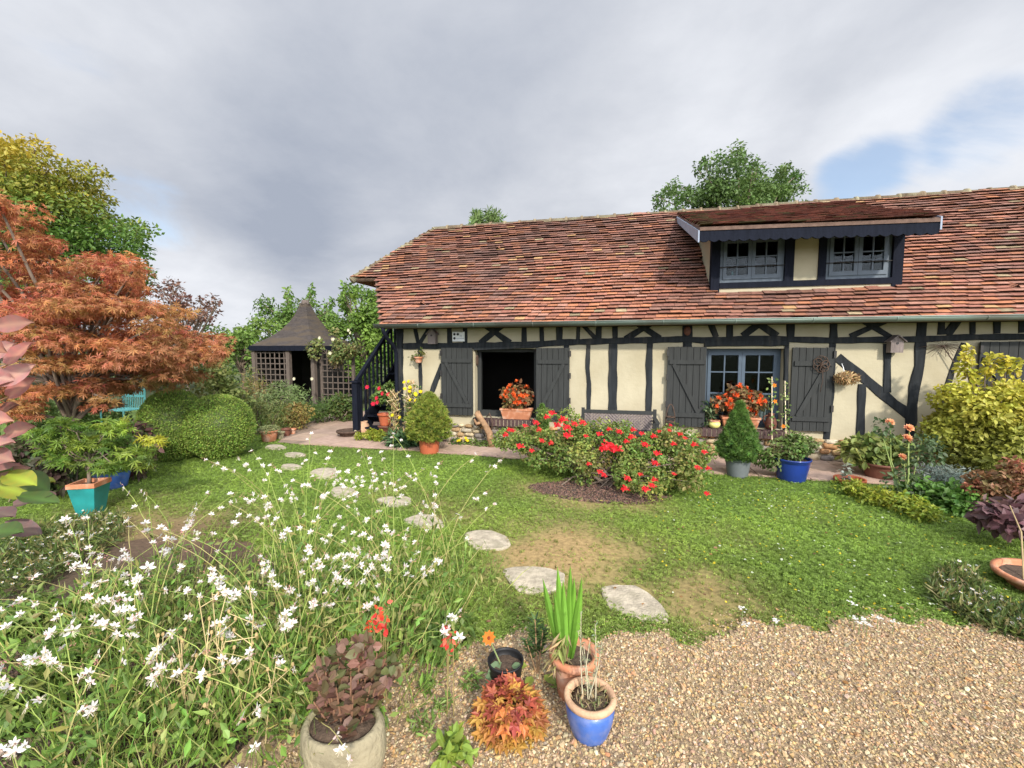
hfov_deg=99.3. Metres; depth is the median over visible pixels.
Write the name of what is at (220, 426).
box ball
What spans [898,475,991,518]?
green strawberry
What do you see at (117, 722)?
gaura plant
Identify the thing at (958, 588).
daisy patch
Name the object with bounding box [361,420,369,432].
clay jug
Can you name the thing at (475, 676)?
gravel weed
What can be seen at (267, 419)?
border shrub
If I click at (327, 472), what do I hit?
stepping stone
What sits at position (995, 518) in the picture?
purple smoke bush
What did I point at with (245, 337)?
garden tree
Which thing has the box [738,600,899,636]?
white yarrow
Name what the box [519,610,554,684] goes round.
euphorbia
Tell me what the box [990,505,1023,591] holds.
terracotta dish
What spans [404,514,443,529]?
stepping stone
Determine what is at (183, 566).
gaura plant
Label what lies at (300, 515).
gaura plant
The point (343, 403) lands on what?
border shrub
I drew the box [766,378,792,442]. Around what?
climbing vine
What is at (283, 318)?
garden tree
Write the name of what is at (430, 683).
gravel weed
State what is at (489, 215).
treetop
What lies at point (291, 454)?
stepping stone
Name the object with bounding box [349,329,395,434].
outside stair
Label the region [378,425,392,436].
plant stand
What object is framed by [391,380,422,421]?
yellow daisy bush
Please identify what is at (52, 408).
shade shrub
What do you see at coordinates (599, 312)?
timbered cottage
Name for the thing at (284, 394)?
border shrub
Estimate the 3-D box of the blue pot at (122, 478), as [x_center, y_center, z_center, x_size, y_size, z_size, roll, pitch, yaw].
[-4.972,1.160,5.409,0.422,0.262,0.422,1,4,13]
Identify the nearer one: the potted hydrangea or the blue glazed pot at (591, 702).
the blue glazed pot at (591, 702)
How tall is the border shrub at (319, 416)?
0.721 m
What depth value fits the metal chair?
9.45 m
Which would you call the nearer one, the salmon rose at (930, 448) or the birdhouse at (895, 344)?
the salmon rose at (930, 448)
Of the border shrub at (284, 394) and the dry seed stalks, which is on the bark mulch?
the dry seed stalks
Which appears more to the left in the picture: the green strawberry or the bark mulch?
the bark mulch
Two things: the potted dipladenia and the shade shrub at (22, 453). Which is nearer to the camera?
the shade shrub at (22, 453)
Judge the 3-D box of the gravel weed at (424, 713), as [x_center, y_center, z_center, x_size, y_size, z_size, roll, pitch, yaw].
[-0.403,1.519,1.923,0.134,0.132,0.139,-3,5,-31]
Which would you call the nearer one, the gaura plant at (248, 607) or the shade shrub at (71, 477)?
the gaura plant at (248, 607)
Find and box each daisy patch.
[0,504,131,598]
[921,558,1023,640]
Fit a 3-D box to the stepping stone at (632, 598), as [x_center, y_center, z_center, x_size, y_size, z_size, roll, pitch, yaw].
[0.813,1.475,2.932,0.361,0.031,0.448,0,4,-4]
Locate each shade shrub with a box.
[0,396,92,436]
[0,434,75,502]
[46,421,109,482]
[54,399,137,430]
[108,412,168,481]
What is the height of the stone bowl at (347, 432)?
0.142 m
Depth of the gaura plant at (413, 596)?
2.67 m
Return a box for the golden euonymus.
[914,343,1023,481]
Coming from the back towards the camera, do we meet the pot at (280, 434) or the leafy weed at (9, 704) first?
the pot at (280, 434)
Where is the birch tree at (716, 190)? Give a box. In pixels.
[650,138,812,211]
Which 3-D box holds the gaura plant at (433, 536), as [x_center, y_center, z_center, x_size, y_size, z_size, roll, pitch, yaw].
[-0.447,0.955,3.064,1.169,1.115,1.075,-2,5,-23]
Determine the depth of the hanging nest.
6.35 m
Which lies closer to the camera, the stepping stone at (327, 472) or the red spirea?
the red spirea
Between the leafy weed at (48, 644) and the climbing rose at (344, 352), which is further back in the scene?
the climbing rose at (344, 352)
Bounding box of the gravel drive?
[225,613,1023,767]
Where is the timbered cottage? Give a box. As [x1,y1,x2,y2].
[349,185,1023,465]
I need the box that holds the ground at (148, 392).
[0,355,393,413]
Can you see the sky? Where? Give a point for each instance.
(272, 145)
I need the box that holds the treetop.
[466,204,507,224]
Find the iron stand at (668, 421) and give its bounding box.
[665,404,675,455]
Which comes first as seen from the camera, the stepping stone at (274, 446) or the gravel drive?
the gravel drive
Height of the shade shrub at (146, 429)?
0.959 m
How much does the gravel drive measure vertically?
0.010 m
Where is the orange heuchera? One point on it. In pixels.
(491, 719)
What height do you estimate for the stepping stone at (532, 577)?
0.031 m
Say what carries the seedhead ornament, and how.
attached to the timbered cottage
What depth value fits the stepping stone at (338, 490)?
5.21 m
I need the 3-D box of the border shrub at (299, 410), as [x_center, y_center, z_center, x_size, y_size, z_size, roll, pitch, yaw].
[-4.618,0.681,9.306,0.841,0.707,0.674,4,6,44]
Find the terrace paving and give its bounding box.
[277,411,963,485]
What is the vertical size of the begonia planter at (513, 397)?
0.728 m
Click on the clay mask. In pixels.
(687, 330)
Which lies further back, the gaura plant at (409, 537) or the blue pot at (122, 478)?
the blue pot at (122, 478)
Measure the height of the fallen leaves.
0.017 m
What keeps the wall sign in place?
attached to the timbered cottage
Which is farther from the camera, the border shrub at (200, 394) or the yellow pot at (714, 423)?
the border shrub at (200, 394)
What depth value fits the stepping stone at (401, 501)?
4.89 m
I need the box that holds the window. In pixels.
[704,349,780,427]
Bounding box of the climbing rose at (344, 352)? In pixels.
[293,327,363,379]
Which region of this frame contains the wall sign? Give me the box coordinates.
[452,332,464,340]
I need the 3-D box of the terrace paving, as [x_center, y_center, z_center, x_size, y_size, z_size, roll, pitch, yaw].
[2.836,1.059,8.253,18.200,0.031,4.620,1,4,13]
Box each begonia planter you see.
[499,378,533,419]
[709,383,769,429]
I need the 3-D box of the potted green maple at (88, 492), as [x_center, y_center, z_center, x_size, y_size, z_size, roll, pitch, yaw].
[-4.261,0.828,4.556,1.661,1.054,0.849,1,4,13]
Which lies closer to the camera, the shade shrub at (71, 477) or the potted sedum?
the shade shrub at (71, 477)
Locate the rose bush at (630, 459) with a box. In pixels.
[490,405,717,500]
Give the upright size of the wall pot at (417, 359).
0.300 m
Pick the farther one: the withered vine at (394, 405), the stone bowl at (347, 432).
the stone bowl at (347, 432)
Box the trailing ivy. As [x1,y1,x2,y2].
[701,401,718,426]
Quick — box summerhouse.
[248,300,356,408]
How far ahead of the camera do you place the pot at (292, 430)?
8.80 m
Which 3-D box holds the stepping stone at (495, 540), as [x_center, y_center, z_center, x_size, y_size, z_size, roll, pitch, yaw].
[-0.222,1.401,3.905,0.377,0.031,0.440,-1,4,-14]
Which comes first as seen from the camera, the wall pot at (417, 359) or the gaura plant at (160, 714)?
the gaura plant at (160, 714)
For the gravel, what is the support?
on the gravel drive
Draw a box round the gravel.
[258,593,1023,767]
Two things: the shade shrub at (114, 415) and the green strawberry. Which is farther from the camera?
the shade shrub at (114, 415)
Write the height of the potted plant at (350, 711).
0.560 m
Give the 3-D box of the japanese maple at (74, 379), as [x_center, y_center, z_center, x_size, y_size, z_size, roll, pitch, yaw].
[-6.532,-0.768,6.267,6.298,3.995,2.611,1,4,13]
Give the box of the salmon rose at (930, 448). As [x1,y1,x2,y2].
[871,417,954,499]
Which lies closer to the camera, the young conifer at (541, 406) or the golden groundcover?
the golden groundcover
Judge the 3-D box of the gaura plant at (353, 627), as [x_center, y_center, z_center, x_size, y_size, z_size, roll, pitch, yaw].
[-0.729,1.242,2.275,1.220,0.691,1.234,-2,5,-20]
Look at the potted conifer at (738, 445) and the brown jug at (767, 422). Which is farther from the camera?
the brown jug at (767, 422)
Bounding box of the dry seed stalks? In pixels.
[156,581,293,747]
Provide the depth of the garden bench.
6.91 m
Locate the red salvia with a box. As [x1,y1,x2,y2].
[364,600,459,716]
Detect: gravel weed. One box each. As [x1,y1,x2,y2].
[406,703,435,737]
[415,667,443,694]
[429,687,458,721]
[456,664,486,691]
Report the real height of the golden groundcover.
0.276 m
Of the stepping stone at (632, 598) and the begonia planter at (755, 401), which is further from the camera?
the begonia planter at (755, 401)
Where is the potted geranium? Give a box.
[753,431,822,482]
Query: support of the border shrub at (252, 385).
on the lawn at (138, 543)
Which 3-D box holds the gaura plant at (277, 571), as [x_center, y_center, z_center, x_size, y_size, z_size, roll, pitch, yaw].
[-1.425,1.007,2.712,1.196,1.111,1.292,1,4,13]
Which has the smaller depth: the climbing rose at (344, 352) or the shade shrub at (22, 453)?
the shade shrub at (22, 453)
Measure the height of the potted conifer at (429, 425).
1.063 m
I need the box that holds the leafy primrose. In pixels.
[381,425,418,448]
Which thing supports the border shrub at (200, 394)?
on the lawn at (138, 543)
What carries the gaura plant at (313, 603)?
on the bark mulch
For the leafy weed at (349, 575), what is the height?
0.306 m
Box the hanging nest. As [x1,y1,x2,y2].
[833,364,860,386]
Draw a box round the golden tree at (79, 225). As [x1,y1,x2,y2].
[0,130,164,399]
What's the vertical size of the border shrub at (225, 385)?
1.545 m
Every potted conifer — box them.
[403,391,455,454]
[713,400,764,478]
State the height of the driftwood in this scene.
0.642 m
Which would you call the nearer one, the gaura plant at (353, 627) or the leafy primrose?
the gaura plant at (353, 627)
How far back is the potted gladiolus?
2.11 m
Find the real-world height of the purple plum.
3.679 m
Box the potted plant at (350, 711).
[299,629,406,767]
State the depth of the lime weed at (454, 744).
1.78 m
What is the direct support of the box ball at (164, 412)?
on the lawn at (138, 543)
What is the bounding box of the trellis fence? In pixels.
[319,349,354,403]
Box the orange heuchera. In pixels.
[465,669,550,757]
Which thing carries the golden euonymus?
on the terrace paving
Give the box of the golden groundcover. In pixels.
[828,476,947,522]
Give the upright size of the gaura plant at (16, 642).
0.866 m
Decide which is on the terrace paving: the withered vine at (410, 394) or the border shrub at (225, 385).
the withered vine at (410, 394)
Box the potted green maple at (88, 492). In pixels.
[15,414,170,516]
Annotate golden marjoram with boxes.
[354,427,385,441]
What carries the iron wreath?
attached to the timbered cottage
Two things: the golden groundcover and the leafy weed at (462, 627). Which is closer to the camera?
the leafy weed at (462, 627)
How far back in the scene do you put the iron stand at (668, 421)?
6.86 m
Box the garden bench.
[579,407,659,462]
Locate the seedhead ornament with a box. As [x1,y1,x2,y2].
[919,340,965,372]
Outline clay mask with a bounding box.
[684,326,690,335]
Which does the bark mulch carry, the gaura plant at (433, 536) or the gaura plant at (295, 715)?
the gaura plant at (295, 715)
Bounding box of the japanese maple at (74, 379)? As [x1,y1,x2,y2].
[0,188,236,425]
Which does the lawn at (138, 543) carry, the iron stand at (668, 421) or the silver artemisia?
the silver artemisia
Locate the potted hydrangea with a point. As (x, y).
(868, 454)
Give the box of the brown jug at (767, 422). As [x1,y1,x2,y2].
[763,413,776,429]
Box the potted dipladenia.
[365,380,394,425]
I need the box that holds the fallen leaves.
[388,500,1004,767]
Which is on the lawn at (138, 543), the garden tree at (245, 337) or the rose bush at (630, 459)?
the rose bush at (630, 459)
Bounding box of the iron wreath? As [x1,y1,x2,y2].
[813,356,829,391]
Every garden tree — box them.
[213,325,262,398]
[246,282,341,342]
[322,278,394,402]
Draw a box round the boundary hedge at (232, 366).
[0,313,393,390]
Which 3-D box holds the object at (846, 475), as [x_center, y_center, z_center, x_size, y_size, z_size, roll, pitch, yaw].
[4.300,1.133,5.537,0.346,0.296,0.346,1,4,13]
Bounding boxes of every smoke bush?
[0,285,59,537]
[963,493,1023,542]
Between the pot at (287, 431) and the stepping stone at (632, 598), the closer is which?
the stepping stone at (632, 598)
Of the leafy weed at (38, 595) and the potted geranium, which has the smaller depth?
the leafy weed at (38, 595)
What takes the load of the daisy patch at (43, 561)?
on the lawn at (138, 543)
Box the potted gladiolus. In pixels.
[542,566,598,701]
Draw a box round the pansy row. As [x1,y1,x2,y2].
[447,437,531,447]
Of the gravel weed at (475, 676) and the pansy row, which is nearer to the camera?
the gravel weed at (475, 676)
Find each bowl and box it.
[336,428,360,436]
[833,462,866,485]
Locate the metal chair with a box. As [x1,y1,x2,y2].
[100,381,145,421]
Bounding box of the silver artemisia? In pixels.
[912,463,980,484]
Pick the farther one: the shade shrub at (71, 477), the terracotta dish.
the shade shrub at (71, 477)
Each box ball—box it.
[133,388,198,461]
[181,393,257,459]
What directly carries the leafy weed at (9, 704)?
on the lawn at (138, 543)
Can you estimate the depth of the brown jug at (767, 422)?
6.77 m
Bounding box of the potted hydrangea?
[834,431,925,479]
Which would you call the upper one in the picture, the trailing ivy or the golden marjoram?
the trailing ivy
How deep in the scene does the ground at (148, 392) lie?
18.99 m
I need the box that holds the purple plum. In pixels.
[150,276,222,390]
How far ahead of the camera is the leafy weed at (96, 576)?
2.92 m
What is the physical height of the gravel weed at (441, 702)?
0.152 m
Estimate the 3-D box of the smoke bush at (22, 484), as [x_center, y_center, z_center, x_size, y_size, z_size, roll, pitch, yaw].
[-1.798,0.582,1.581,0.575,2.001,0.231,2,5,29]
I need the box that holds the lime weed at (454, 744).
[428,721,478,767]
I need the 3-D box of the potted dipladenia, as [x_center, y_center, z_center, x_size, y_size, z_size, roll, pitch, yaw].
[-2.471,0.353,8.375,0.630,0.895,0.501,1,4,13]
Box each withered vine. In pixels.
[385,389,400,433]
[402,379,416,430]
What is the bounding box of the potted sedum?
[256,424,279,442]
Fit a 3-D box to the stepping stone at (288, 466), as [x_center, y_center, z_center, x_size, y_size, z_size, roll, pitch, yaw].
[-3.228,1.215,6.342,0.433,0.031,0.253,4,6,43]
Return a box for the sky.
[0,0,1023,353]
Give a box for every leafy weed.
[0,581,63,650]
[0,663,75,739]
[19,615,109,688]
[59,564,143,616]
[321,561,393,611]
[410,604,483,667]
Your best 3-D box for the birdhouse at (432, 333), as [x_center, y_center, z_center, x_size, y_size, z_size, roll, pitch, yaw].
[-1.443,-0.869,7.886,0.191,0.286,0.150,1,4,13]
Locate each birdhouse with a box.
[426,328,438,343]
[884,335,906,352]
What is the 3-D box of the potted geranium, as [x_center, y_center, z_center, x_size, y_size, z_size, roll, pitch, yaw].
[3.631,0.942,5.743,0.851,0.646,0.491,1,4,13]
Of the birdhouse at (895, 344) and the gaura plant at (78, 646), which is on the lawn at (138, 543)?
the gaura plant at (78, 646)
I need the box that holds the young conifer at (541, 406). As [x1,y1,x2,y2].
[534,403,549,447]
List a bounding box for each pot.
[91,470,130,489]
[277,431,284,439]
[280,428,290,435]
[290,428,296,433]
[410,347,426,362]
[482,630,523,700]
[564,611,616,746]
[708,419,720,427]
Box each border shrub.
[181,383,213,398]
[196,360,255,406]
[238,367,275,422]
[243,398,299,435]
[244,379,311,426]
[279,401,314,429]
[296,393,338,422]
[320,391,352,421]
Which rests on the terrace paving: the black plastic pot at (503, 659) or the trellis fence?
the trellis fence
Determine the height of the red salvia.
0.519 m
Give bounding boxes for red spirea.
[960,455,1023,502]
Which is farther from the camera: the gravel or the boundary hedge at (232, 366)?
the boundary hedge at (232, 366)
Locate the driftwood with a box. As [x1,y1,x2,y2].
[473,411,493,446]
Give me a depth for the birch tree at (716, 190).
18.11 m
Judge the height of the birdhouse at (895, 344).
0.256 m
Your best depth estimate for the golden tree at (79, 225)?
11.53 m
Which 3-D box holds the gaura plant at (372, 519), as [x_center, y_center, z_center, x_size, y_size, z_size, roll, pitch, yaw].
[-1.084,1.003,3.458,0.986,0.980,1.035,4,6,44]
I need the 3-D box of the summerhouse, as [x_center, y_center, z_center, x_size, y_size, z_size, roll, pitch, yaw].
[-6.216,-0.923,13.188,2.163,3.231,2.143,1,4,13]
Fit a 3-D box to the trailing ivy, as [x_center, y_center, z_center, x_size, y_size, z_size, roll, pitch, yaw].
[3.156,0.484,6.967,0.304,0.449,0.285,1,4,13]
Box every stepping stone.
[265,444,285,449]
[281,464,301,470]
[285,452,305,457]
[310,468,337,479]
[331,486,354,498]
[377,496,410,507]
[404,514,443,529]
[464,530,510,550]
[503,566,564,594]
[601,585,668,623]
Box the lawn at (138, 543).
[0,407,1023,767]
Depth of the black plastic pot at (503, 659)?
2.13 m
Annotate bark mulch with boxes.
[0,480,672,767]
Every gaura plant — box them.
[0,491,260,737]
[0,492,237,690]
[0,532,276,767]
[0,602,255,767]
[64,482,294,641]
[121,552,404,767]
[122,490,375,691]
[158,500,405,741]
[178,447,381,647]
[201,430,373,600]
[246,542,479,728]
[290,436,482,609]
[292,492,491,672]
[309,448,434,577]
[368,432,538,618]
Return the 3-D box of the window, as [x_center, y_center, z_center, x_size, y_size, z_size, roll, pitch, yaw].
[3.693,0.058,7.045,1.121,1.256,0.093,1,4,13]

